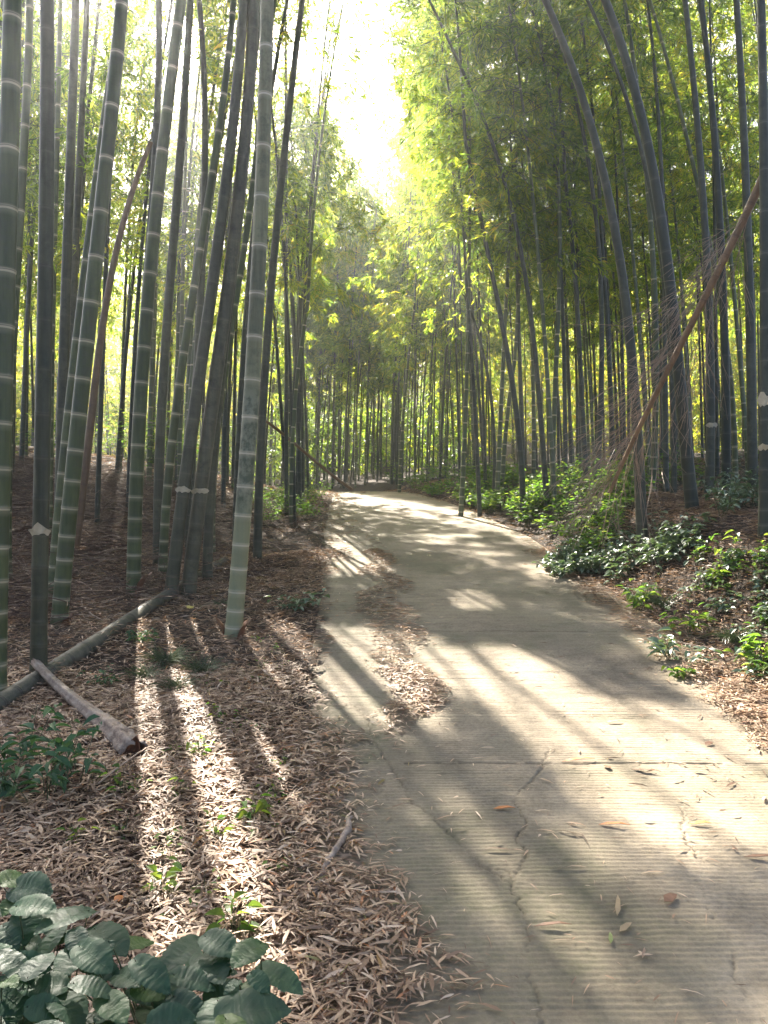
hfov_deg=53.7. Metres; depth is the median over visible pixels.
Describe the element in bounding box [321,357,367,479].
bamboo
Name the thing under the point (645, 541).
broadleaf plant
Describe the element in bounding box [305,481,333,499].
bush
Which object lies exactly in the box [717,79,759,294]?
bamboo
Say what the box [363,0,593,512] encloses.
bamboo
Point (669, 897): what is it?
fallen leaf
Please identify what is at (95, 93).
bamboo
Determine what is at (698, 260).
bamboo
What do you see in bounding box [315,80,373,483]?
bamboo
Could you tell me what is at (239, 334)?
bamboo
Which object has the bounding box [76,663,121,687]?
shrub
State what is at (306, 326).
bamboo
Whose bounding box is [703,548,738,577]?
broadleaf plant
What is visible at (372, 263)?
bamboo
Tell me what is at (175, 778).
seedling
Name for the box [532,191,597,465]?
bamboo
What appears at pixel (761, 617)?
broadleaf plant
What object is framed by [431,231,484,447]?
bamboo
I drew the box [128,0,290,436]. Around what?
bamboo
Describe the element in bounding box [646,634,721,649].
stick
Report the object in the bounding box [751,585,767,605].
broadleaf plant
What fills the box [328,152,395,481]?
bamboo
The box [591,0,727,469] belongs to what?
bamboo
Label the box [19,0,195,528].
bamboo
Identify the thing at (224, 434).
bamboo
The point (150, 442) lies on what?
bush
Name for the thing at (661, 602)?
grass tuft
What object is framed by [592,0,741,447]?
bamboo
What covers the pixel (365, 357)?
bamboo
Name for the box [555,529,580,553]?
broadleaf plant
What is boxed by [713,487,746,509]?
broadleaf plant
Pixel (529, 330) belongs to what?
bamboo
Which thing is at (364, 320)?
bamboo
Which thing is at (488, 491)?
bush
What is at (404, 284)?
bamboo
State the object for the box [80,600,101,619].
stick
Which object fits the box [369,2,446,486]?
bamboo
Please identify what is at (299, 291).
bamboo
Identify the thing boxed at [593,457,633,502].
bush
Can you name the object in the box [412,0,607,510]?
bamboo
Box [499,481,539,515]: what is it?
bush
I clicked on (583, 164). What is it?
bamboo
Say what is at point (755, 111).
bamboo
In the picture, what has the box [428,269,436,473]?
bamboo
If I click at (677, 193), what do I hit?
bamboo
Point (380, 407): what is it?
bamboo
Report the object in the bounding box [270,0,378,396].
bamboo
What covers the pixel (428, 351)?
bamboo
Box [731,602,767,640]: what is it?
broadleaf plant
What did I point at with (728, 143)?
bamboo
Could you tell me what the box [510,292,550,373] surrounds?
bamboo
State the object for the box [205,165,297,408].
bamboo
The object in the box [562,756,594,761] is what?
fallen leaf
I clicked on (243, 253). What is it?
bamboo
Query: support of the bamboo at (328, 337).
on the ground
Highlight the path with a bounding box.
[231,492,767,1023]
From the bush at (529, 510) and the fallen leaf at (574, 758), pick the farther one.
the bush at (529, 510)
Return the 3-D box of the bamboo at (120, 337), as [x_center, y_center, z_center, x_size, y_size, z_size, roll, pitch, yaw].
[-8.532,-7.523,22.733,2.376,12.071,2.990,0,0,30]
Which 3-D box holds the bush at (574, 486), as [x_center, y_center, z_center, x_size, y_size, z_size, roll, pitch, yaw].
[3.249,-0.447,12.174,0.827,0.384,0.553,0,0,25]
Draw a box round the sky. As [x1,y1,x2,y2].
[0,0,767,298]
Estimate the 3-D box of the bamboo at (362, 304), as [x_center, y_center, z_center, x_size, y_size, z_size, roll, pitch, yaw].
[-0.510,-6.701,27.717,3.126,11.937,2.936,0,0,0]
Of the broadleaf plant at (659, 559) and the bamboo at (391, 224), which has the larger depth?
the bamboo at (391, 224)
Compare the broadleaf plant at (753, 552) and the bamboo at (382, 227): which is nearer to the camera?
the broadleaf plant at (753, 552)
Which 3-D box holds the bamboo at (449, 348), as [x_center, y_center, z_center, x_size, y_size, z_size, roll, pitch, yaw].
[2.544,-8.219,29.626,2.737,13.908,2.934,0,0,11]
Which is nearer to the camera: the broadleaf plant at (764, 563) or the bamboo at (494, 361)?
the broadleaf plant at (764, 563)
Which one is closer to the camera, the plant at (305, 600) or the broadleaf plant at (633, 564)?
the plant at (305, 600)
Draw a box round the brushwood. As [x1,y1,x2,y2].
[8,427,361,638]
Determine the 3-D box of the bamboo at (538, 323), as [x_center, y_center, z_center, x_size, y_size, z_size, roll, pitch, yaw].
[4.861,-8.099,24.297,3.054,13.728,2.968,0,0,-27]
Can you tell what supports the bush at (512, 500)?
on the ground
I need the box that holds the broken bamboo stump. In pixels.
[30,658,147,757]
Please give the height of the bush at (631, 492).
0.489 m
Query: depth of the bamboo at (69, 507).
6.07 m
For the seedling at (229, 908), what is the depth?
2.30 m
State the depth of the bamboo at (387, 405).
34.30 m
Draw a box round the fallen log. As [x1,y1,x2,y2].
[0,556,228,710]
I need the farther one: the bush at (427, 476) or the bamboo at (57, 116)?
the bush at (427, 476)
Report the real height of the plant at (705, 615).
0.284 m
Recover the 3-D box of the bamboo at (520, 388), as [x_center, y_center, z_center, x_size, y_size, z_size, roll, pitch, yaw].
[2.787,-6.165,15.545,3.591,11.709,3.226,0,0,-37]
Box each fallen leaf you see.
[114,895,122,900]
[228,858,247,864]
[493,805,514,808]
[535,921,569,925]
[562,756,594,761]
[599,822,629,824]
[608,932,612,943]
[615,895,620,915]
[619,922,631,931]
[631,768,658,770]
[663,893,676,901]
[689,820,711,823]
[744,854,767,856]
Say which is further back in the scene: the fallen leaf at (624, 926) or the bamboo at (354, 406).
the bamboo at (354, 406)
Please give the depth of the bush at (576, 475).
12.04 m
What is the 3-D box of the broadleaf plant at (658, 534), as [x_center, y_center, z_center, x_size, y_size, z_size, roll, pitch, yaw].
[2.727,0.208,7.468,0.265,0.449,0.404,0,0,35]
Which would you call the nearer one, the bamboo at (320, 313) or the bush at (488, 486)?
the bush at (488, 486)
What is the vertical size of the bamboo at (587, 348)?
11.650 m
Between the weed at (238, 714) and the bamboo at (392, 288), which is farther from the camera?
the bamboo at (392, 288)
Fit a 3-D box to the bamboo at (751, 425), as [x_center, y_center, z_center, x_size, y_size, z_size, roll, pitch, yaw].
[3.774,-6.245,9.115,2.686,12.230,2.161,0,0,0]
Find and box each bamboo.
[0,0,21,690]
[0,0,79,255]
[0,0,90,300]
[0,0,99,474]
[0,0,103,242]
[0,0,120,460]
[0,0,152,300]
[0,0,165,293]
[0,1,90,205]
[9,0,33,579]
[17,14,106,445]
[19,0,116,324]
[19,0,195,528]
[19,14,79,349]
[19,57,104,336]
[21,0,97,304]
[22,0,96,455]
[22,0,170,532]
[22,27,80,446]
[23,0,155,265]
[26,5,134,250]
[28,0,54,672]
[29,64,113,448]
[36,0,130,297]
[48,0,213,607]
[50,0,128,628]
[54,0,79,502]
[56,0,133,329]
[56,1,163,335]
[57,0,189,471]
[58,56,139,326]
[59,65,142,454]
[69,0,167,361]
[75,141,152,546]
[81,0,177,458]
[85,0,218,474]
[88,0,220,486]
[90,0,231,508]
[96,0,237,553]
[113,2,212,462]
[114,0,226,486]
[114,24,194,318]
[121,0,311,429]
[126,0,186,597]
[128,0,231,484]
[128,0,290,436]
[128,41,221,410]
[129,0,250,482]
[129,103,220,378]
[130,13,243,426]
[134,11,255,323]
[135,77,227,461]
[138,55,233,434]
[140,0,161,306]
[141,0,301,509]
[152,0,193,564]
[157,10,245,422]
[158,0,335,576]
[160,0,279,582]
[164,0,248,599]
[164,3,291,476]
[175,96,255,311]
[180,0,258,597]
[180,0,307,289]
[182,0,399,553]
[185,52,314,482]
[190,19,295,489]
[204,0,307,471]
[205,1,344,526]
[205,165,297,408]
[206,0,423,526]
[209,0,354,515]
[212,36,298,405]
[213,0,273,639]
[215,0,335,539]
[216,6,334,468]
[232,19,340,509]
[233,85,315,483]
[238,69,332,442]
[244,0,340,500]
[245,75,352,483]
[252,91,339,500]
[253,0,352,559]
[261,216,283,419]
[262,239,320,486]
[263,189,317,485]
[267,266,315,470]
[268,261,311,483]
[269,74,348,487]
[270,0,376,352]
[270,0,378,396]
[272,0,386,311]
[275,183,332,419]
[277,141,349,298]
[277,165,339,377]
[278,0,376,507]
[279,185,331,478]
[289,222,336,482]
[296,223,320,480]
[304,170,359,485]
[304,212,373,487]
[305,172,375,434]
[308,152,378,484]
[308,209,364,485]
[309,119,364,488]
[310,186,373,480]
[311,77,394,488]
[313,163,383,484]
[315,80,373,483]
[319,187,394,487]
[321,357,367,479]
[323,55,367,483]
[323,185,381,479]
[323,209,413,483]
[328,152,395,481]
[329,162,410,487]
[331,154,389,482]
[336,236,387,480]
[338,13,414,484]
[340,0,573,522]
[344,122,397,482]
[345,76,486,491]
[347,180,392,470]
[348,210,398,472]
[352,153,395,478]
[352,207,413,477]
[353,214,375,479]
[355,147,428,468]
[356,155,408,481]
[357,74,439,484]
[358,108,430,484]
[361,1,565,516]
[361,200,444,474]
[362,111,435,483]
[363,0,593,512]
[364,112,406,478]
[366,129,414,478]
[366,180,424,480]
[367,52,429,481]
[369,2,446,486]
[369,173,408,479]
[373,217,424,440]
[374,13,451,406]
[374,170,420,464]
[379,160,437,462]
[382,0,545,492]
[382,0,588,516]
[384,142,463,481]
[385,90,480,479]
[385,195,414,473]
[386,17,494,472]
[386,190,432,395]
[386,195,429,438]
[387,164,450,439]
[388,191,439,476]
[388,233,447,479]
[390,193,450,467]
[391,0,514,485]
[391,206,483,480]
[396,4,490,478]
[400,199,419,434]
[403,13,523,472]
[404,74,485,474]
[404,203,457,478]
[407,0,670,508]
[409,0,520,485]
[409,219,481,473]
[409,247,441,473]
[410,0,581,478]
[410,178,464,479]
[411,320,423,471]
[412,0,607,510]
[413,233,485,472]
[413,244,486,475]
[415,215,465,467]
[417,167,501,432]
[417,214,487,477]
[419,306,457,435]
[419,321,434,466]
[420,277,491,464]
[420,326,452,466]
[421,251,473,380]
[426,123,514,459]
[427,0,616,511]
[428,18,501,482]
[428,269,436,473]
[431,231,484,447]
[437,204,478,468]
[437,304,456,428]
[438,0,617,492]
[438,264,486,438]
[438,278,501,465]
[440,0,617,479]
[454,275,517,463]
[455,149,524,442]
[462,261,506,466]
[464,219,522,467]
[466,0,604,479]
[470,0,669,490]
[481,270,525,463]
[482,135,546,463]
[485,160,552,446]
[491,0,603,481]
[492,141,555,469]
[493,62,617,476]
[493,279,554,468]
[498,78,597,466]
[499,251,552,356]
[500,0,596,472]
[502,55,595,465]
[504,22,598,468]
[504,145,548,467]
[504,202,572,406]
[508,2,639,467]
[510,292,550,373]
[512,0,694,475]
[518,0,676,492]
[519,20,623,469]
[519,67,645,465]
[523,1,639,472]
[526,0,688,483]
[528,0,687,466]
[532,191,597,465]
[537,177,759,580]
[538,0,738,485]
[541,0,637,381]
[541,0,647,546]
[544,0,742,492]
[554,51,648,462]
[556,0,709,493]
[567,77,620,433]
[568,2,694,470]
[568,7,657,466]
[569,13,639,454]
[570,5,659,429]
[571,153,618,459]
[577,5,681,464]
[579,56,671,441]
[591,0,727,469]
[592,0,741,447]
[593,1,712,354]
[594,190,659,368]
[595,81,675,452]
[600,47,695,418]
[601,0,699,509]
[605,1,726,274]
[609,0,767,477]
[611,0,709,460]
[623,20,693,454]
[628,4,755,316]
[628,19,718,426]
[629,2,707,327]
[630,0,767,476]
[630,17,725,457]
[633,7,711,455]
[649,0,746,458]
[652,0,759,455]
[653,25,737,436]
[653,94,732,393]
[655,0,759,263]
[658,1,717,448]
[682,0,717,495]
[682,0,767,294]
[685,0,767,391]
[691,11,759,449]
[698,0,730,489]
[708,90,759,348]
[711,0,767,292]
[711,0,767,320]
[713,0,767,315]
[714,47,759,335]
[717,0,767,445]
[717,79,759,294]
[728,83,759,292]
[733,0,758,486]
[743,7,767,245]
[757,0,767,537]
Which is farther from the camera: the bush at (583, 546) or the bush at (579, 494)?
the bush at (579, 494)
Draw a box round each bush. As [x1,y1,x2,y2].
[15,417,33,452]
[26,412,55,468]
[91,379,128,454]
[92,421,116,453]
[103,398,147,468]
[107,397,170,489]
[113,405,183,485]
[117,414,170,461]
[146,384,201,486]
[253,480,276,504]
[253,491,287,515]
[263,494,288,515]
[263,505,292,524]
[264,487,304,514]
[266,487,298,504]
[270,484,288,496]
[281,495,323,518]
[282,491,310,515]
[296,502,327,520]
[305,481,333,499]
[306,480,324,500]
[377,462,404,483]
[384,460,407,482]
[399,463,435,491]
[401,471,432,482]
[409,467,438,483]
[415,478,448,495]
[419,454,454,480]
[422,478,451,496]
[436,458,471,480]
[442,460,470,491]
[445,471,481,503]
[452,476,490,506]
[457,460,490,493]
[464,491,491,507]
[465,459,492,480]
[465,460,487,479]
[469,483,504,514]
[470,480,505,498]
[472,470,500,498]
[473,482,511,510]
[480,462,512,480]
[487,463,517,490]
[491,460,527,485]
[496,478,535,503]
[497,470,548,513]
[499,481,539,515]
[500,464,530,489]
[507,480,556,527]
[508,469,541,495]
[513,470,542,514]
[519,474,560,507]
[528,458,564,512]
[531,481,584,533]
[538,478,577,511]
[539,495,598,539]
[556,460,619,525]
[556,463,583,483]
[556,470,591,495]
[561,472,608,494]
[566,454,602,495]
[567,497,634,555]
[571,481,633,556]
[578,494,619,549]
[580,466,628,501]
[581,451,644,512]
[581,456,647,516]
[583,475,648,523]
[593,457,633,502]
[603,472,661,510]
[644,444,679,484]
[644,450,680,490]
[657,460,700,481]
[660,464,704,484]
[679,446,719,478]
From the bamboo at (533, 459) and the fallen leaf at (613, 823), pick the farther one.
the bamboo at (533, 459)
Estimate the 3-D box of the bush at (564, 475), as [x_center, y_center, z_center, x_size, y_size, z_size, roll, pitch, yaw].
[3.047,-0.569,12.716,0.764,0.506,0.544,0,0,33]
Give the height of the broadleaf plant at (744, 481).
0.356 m
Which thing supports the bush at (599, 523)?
on the ground
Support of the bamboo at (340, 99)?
on the ground
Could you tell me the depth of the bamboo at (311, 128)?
15.27 m
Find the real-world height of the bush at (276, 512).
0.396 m
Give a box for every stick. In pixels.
[12,523,31,532]
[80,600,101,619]
[97,745,152,783]
[312,815,352,895]
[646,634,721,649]
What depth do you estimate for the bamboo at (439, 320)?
27.02 m
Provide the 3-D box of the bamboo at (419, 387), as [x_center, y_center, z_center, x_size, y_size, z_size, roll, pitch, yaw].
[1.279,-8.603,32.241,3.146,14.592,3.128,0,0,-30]
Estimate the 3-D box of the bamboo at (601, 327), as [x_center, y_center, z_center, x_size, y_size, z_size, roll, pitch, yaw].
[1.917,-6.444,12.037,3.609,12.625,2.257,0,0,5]
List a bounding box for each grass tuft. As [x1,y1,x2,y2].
[115,660,176,680]
[130,642,205,666]
[138,671,210,691]
[162,654,239,675]
[201,596,250,607]
[638,591,685,607]
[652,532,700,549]
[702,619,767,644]
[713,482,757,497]
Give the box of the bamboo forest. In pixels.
[15,150,759,486]
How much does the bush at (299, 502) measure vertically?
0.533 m
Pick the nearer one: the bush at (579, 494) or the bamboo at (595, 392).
the bush at (579, 494)
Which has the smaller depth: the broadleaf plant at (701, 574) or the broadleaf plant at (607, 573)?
the broadleaf plant at (701, 574)
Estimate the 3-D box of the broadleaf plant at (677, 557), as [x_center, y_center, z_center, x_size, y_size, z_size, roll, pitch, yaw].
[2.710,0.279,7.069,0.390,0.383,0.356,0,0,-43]
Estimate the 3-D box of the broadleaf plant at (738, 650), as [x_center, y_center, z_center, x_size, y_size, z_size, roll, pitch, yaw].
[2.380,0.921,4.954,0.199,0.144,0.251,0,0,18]
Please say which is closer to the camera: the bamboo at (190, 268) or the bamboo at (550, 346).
the bamboo at (190, 268)
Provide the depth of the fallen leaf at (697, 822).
3.00 m
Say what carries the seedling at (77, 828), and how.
on the ground
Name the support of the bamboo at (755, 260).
on the ground
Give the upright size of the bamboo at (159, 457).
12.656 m
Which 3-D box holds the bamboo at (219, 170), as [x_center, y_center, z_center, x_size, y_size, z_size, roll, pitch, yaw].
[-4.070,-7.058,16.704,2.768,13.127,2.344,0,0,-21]
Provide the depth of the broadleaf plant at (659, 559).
7.15 m
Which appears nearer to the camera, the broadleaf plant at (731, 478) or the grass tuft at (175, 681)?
the grass tuft at (175, 681)
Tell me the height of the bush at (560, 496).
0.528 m
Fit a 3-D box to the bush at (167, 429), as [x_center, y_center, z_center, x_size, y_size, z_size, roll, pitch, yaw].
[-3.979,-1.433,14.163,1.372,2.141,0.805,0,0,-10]
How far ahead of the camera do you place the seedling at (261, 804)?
2.98 m
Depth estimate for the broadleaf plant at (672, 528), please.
7.23 m
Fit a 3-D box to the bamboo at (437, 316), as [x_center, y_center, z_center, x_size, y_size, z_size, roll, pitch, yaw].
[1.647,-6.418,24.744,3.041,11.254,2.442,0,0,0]
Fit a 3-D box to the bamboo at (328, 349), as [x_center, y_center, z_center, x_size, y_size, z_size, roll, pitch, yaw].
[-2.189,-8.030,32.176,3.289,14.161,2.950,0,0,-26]
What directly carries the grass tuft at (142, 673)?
on the ground
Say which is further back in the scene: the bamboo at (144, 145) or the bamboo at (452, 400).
the bamboo at (452, 400)
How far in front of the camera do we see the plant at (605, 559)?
8.12 m
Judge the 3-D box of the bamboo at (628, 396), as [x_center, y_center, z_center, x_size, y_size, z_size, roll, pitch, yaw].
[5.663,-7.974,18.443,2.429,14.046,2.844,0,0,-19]
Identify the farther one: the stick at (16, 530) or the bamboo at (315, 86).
the bamboo at (315, 86)
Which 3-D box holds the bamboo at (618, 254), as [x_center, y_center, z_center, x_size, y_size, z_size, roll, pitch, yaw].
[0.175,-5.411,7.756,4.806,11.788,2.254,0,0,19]
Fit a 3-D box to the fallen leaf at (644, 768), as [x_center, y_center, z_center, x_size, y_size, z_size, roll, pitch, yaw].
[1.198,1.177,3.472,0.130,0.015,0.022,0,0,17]
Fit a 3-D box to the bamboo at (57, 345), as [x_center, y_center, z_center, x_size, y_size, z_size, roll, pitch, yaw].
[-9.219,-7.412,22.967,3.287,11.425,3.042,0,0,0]
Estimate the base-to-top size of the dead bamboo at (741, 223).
3.497 m
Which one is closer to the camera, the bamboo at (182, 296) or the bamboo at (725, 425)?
the bamboo at (725, 425)
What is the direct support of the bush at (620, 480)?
on the ground
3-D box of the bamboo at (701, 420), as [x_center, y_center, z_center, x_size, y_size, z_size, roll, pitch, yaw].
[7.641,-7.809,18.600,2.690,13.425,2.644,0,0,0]
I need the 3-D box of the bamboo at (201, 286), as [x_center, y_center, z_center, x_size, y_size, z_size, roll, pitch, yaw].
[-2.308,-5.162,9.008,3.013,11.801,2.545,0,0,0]
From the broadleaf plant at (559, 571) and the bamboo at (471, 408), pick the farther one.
the bamboo at (471, 408)
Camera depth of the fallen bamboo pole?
14.89 m
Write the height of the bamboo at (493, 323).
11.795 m
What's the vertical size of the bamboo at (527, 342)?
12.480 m
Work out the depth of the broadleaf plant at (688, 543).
6.92 m
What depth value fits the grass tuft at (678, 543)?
7.02 m
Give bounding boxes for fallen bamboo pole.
[266,420,352,490]
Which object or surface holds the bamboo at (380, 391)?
on the ground
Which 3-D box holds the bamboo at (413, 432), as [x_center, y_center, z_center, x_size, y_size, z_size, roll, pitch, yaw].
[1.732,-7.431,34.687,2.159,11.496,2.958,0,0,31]
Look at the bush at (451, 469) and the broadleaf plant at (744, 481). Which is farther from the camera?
the bush at (451, 469)
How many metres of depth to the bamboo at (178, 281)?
15.70 m
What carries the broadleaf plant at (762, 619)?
on the ground
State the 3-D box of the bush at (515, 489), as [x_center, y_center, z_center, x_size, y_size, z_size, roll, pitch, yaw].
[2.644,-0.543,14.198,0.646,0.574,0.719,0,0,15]
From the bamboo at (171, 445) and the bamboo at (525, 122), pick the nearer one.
the bamboo at (171, 445)
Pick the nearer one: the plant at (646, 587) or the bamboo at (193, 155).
the plant at (646, 587)
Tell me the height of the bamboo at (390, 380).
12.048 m
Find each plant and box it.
[265,594,303,613]
[294,588,329,609]
[531,553,565,569]
[537,558,574,577]
[544,560,574,574]
[545,546,583,567]
[553,540,584,560]
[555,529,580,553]
[558,530,588,551]
[566,522,606,550]
[566,553,594,570]
[567,551,590,574]
[575,506,600,532]
[576,556,610,578]
[580,549,616,575]
[587,530,632,556]
[590,536,622,572]
[591,543,618,573]
[598,526,635,563]
[603,549,634,583]
[609,543,651,577]
[613,578,660,610]
[620,513,665,562]
[621,573,662,601]
[632,523,663,557]
[635,532,662,565]
[638,512,689,564]
[644,510,674,551]
[644,627,681,660]
[645,526,688,570]
[648,522,693,560]
[653,518,700,558]
[658,522,694,561]
[659,600,716,635]
[661,656,696,678]
[670,518,717,554]
[673,558,707,597]
[683,534,710,565]
[683,645,723,665]
[687,565,726,591]
[691,484,752,519]
[692,533,718,565]
[694,547,737,576]
[696,472,735,490]
[696,476,747,510]
[701,529,744,578]
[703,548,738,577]
[703,582,733,613]
[705,547,738,586]
[710,470,751,503]
[710,590,741,614]
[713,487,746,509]
[713,550,751,592]
[718,483,757,507]
[720,467,749,489]
[721,542,747,569]
[723,633,767,673]
[729,471,758,508]
[730,598,767,633]
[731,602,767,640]
[731,657,767,679]
[733,465,758,485]
[733,642,762,663]
[735,569,767,600]
[736,540,767,567]
[737,481,758,507]
[742,653,767,675]
[744,603,767,624]
[748,568,767,588]
[751,547,767,568]
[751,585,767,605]
[752,549,767,568]
[752,604,767,618]
[752,605,767,617]
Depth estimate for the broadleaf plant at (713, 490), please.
7.50 m
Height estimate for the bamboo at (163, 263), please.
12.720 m
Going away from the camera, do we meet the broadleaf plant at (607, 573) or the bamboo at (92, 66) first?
the broadleaf plant at (607, 573)
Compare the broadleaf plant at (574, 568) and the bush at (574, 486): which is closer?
the broadleaf plant at (574, 568)
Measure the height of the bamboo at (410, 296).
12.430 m
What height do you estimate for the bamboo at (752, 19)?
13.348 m
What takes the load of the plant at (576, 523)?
on the ground
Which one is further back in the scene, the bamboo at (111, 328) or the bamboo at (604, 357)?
the bamboo at (604, 357)
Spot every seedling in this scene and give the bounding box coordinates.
[56,817,99,846]
[98,763,133,793]
[142,856,182,899]
[168,776,195,797]
[186,737,214,759]
[202,806,234,843]
[204,891,263,935]
[206,702,227,718]
[234,793,274,822]
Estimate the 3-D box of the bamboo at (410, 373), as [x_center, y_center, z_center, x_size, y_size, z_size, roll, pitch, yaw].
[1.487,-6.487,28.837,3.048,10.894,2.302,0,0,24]
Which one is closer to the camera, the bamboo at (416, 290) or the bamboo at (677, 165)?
the bamboo at (677, 165)
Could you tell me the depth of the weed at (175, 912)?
2.43 m
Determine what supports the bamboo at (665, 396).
on the ground
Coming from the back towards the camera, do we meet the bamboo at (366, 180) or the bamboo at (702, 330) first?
the bamboo at (366, 180)
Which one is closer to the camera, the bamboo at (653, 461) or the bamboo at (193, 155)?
the bamboo at (653, 461)
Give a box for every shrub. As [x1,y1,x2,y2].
[0,703,66,772]
[0,728,100,808]
[0,736,53,799]
[0,869,96,1023]
[17,714,106,782]
[67,921,201,1023]
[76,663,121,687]
[124,628,158,644]
[166,927,303,1023]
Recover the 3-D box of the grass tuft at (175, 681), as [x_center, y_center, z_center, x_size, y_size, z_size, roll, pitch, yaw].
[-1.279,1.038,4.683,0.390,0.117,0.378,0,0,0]
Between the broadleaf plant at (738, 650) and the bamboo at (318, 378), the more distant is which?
the bamboo at (318, 378)
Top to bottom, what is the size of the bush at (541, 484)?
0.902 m
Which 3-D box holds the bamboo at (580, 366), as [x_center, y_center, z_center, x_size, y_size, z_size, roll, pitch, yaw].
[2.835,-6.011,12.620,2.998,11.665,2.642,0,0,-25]
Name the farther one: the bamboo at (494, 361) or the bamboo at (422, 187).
the bamboo at (494, 361)
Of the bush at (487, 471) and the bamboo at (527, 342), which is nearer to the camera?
the bush at (487, 471)
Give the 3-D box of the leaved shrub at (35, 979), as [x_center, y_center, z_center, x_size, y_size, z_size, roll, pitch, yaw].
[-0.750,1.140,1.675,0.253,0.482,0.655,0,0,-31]
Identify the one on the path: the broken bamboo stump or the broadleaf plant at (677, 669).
the broadleaf plant at (677, 669)
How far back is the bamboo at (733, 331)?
23.97 m
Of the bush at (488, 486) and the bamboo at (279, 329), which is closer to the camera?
the bush at (488, 486)
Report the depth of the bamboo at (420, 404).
32.15 m
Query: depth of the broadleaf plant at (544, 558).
8.52 m
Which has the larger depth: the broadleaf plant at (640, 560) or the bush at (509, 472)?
the bush at (509, 472)
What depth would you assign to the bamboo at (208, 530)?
7.86 m
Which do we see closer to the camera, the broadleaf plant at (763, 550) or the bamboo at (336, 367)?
the broadleaf plant at (763, 550)
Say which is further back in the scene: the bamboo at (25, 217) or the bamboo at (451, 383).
the bamboo at (451, 383)
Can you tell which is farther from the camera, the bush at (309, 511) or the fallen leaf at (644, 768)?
the bush at (309, 511)
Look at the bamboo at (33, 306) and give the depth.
18.64 m
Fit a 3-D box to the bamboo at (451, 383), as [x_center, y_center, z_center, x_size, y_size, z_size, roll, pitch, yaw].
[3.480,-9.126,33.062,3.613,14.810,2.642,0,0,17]
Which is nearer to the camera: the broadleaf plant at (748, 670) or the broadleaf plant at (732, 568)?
the broadleaf plant at (748, 670)
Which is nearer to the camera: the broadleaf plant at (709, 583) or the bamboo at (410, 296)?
the broadleaf plant at (709, 583)
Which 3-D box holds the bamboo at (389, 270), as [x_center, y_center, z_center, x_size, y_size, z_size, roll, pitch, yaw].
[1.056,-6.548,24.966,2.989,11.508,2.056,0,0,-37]
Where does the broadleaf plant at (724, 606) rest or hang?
on the ground
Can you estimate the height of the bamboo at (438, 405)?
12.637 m
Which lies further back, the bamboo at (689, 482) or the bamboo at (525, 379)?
the bamboo at (525, 379)
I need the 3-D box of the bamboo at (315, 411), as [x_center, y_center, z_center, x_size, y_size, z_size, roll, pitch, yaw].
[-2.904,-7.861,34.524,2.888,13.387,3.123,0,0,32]
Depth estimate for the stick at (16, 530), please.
9.25 m
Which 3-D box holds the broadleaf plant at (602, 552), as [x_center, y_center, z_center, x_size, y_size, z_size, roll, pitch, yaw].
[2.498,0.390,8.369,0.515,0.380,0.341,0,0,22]
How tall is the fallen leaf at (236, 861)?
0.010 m
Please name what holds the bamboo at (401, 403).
on the ground
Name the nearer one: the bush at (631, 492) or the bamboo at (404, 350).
the bush at (631, 492)
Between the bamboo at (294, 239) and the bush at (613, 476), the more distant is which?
the bamboo at (294, 239)
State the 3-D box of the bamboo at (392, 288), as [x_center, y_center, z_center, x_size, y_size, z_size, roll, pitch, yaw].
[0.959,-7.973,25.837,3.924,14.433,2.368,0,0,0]
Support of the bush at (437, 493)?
on the ground
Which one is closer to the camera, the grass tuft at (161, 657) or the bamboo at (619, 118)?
the grass tuft at (161, 657)
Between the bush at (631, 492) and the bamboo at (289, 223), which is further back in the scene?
the bamboo at (289, 223)
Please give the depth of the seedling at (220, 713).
4.11 m
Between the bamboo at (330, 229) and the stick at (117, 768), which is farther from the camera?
the bamboo at (330, 229)
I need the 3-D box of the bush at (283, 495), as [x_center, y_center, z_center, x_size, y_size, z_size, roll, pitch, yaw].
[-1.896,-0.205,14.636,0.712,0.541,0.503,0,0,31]
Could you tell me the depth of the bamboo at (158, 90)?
8.56 m
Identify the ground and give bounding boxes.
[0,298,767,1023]
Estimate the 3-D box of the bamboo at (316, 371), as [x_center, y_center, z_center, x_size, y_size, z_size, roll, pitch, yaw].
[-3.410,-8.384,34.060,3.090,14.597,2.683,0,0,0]
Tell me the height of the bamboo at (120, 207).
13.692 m
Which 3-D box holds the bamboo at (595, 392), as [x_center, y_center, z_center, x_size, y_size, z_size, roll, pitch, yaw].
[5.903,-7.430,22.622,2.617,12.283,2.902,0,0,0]
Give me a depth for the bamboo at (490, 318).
32.99 m
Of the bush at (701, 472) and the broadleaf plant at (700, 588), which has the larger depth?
the bush at (701, 472)
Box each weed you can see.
[108,809,139,841]
[121,773,152,793]
[149,833,185,857]
[154,825,197,848]
[156,903,200,929]
[178,735,206,758]
[188,868,219,903]
[220,896,255,925]
[233,708,251,720]
[251,798,271,818]
[255,777,288,802]
[262,854,291,871]
[265,748,291,771]
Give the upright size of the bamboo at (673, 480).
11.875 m
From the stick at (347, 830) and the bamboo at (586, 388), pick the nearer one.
the stick at (347, 830)
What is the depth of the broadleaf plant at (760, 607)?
5.18 m
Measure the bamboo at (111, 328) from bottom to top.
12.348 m
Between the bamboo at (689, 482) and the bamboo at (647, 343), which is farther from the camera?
the bamboo at (647, 343)
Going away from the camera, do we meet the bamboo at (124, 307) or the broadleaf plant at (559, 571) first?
the broadleaf plant at (559, 571)
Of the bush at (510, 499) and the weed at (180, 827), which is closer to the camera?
the weed at (180, 827)

